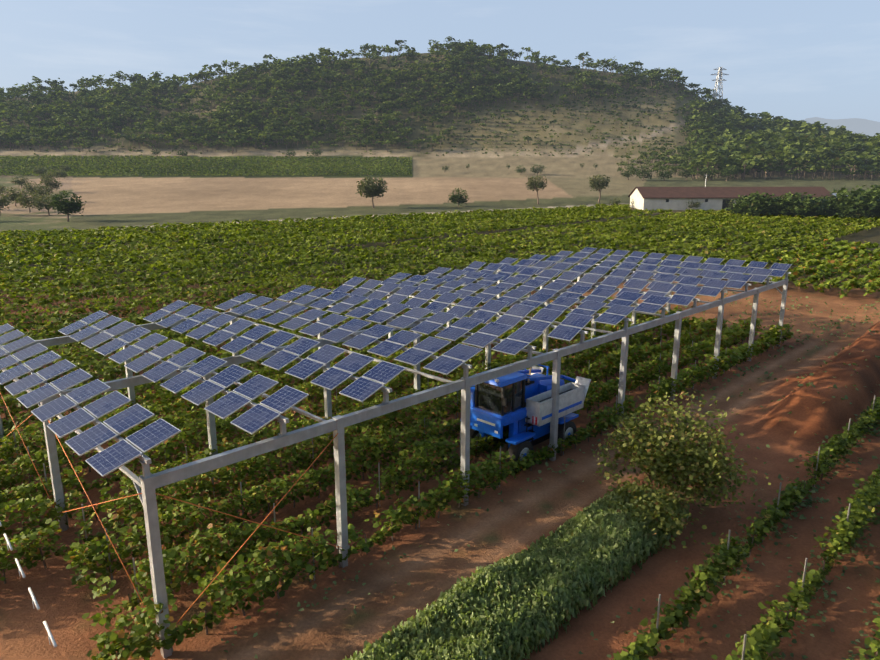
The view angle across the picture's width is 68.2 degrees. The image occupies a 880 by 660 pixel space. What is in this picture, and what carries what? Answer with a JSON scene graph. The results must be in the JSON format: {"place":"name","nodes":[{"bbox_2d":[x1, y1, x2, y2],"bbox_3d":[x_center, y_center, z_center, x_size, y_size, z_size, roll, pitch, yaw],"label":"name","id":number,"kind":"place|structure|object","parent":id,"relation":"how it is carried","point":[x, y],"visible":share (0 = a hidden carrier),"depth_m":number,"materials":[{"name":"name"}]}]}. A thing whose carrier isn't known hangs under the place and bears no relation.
{"place":"outdoors","nodes":[
{"label":"outdoors","id":0,"kind":"place"},
{"bbox_2d":[0,52,879,659],"bbox_3d":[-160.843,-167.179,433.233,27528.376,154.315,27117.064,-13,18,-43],"label":"terrain","id":1,"kind":"structure","parent":0,"point":[432,566],"depth_m":30.46,"materials":[{"name":"brown soil"}]},
{"bbox_2d":[0,522,56,646],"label":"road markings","id":2,"kind":"object","parent":1,"relation":"on","point":[50,636],"visible":1,"depth_m":16.35,"materials":[{"name":"white paint"}]},
{"bbox_2d":[0,155,411,175],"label":"crop field","id":3,"kind":"structure","parent":1,"relation":"on","point":[88,170],"depth_m":398.53,"materials":[{"name":"green plant"}]},
{"bbox_2d":[0,247,791,658],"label":"solar panel canopy","id":4,"kind":"object","parent":1,"relation":"on","point":[58,397],"visible":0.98,"depth_m":26.74,"materials":[{"name":"glass"}]},
{"bbox_2d":[0,393,341,623],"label":"bracing cables","id":5,"kind":"object","parent":4,"relation":"attached to","point":[168,497],"visible":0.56,"depth_m":18.40,"materials":[{"name":"orange metal"}]},
{"bbox_2d":[0,286,877,659],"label":"vine trunks and stakes","id":6,"kind":"object","parent":1,"relation":"on","point":[418,482],"visible":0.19,"depth_m":24.27,"materials":[{"name":"brown plant"}]},
{"bbox_2d":[613,397,879,659],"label":"young vine rows","id":7,"kind":"object","parent":6,"relation":"attached to","point":[764,638],"visible":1,"depth_m":19.02,"materials":[{"name":"green plant"}]},
{"bbox_2d":[0,204,879,659],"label":"vine foliage","id":8,"kind":"object","parent":1,"relation":"on","point":[656,240],"visible":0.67,"depth_m":39.08,"materials":[{"name":"green plant"}]},
{"bbox_2d":[0,36,879,179],"bbox_3d":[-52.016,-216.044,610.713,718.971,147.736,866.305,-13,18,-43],"label":"hill forest","id":9,"kind":"object","parent":1,"relation":"on","point":[823,144],"depth_m":542.35,"materials":[{"name":"green plant"}]},
{"bbox_2d":[0,147,879,221],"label":"field trees","id":10,"kind":"object","parent":1,"relation":"on","point":[843,202],"depth_m":180.71,"materials":[{"name":"green plant"}]},
{"bbox_2d":[470,364,590,469],"bbox_3d":[3.713,3.441,29.217,5.704,4.041,3.412,-13,18,-43],"label":"grape harvester","id":11,"kind":"object","parent":1,"relation":"on","point":[498,408],"visible":0.88,"depth_m":27.61,"materials":[{"name":"blue metal"}]},
{"bbox_2d":[221,286,879,659],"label":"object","id":12,"kind":"object","parent":1,"relation":"on","point":[514,606],"visible":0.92,"depth_m":18.49,"materials":[{"name":"green plant"}]},
{"bbox_2d":[592,391,770,549],"bbox_3d":[8.657,4.435,24.455,8.944,4.834,6.202,-40,41,-70],"label":"roadside bush","id":13,"kind":"object","parent":1,"relation":"on","point":[667,454],"depth_m":22.84,"materials":[{"name":"green plant"}]},
{"bbox_2d":[710,67,728,103],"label":"pylon","id":14,"kind":"object","parent":1,"relation":"on","point":[719,69],"visible":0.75,"depth_m":649.79,"materials":[{"name":"silver metal"}]},
{"bbox_2d":[628,174,836,209],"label":"farm building","id":15,"kind":"structure","parent":1,"relation":"on","point":[668,198],"depth_m":207.46,"materials":[{"name":"tile"},{"name":"plaster"}]},
{"bbox_2d":[0,0,879,127],"label":"sky","id":16,"kind":"structure","parent":0,"point":[797,60],"materials":[{"name":"blue"}]},
{"bbox_2d":[803,117,879,136],"bbox_3d":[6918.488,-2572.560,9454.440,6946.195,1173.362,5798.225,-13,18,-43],"label":"mountain","id":17,"kind":"structure","parent":0,"point":[864,126],"depth_m":8744.08,"materials":[{"name":"grey"}]}
]}

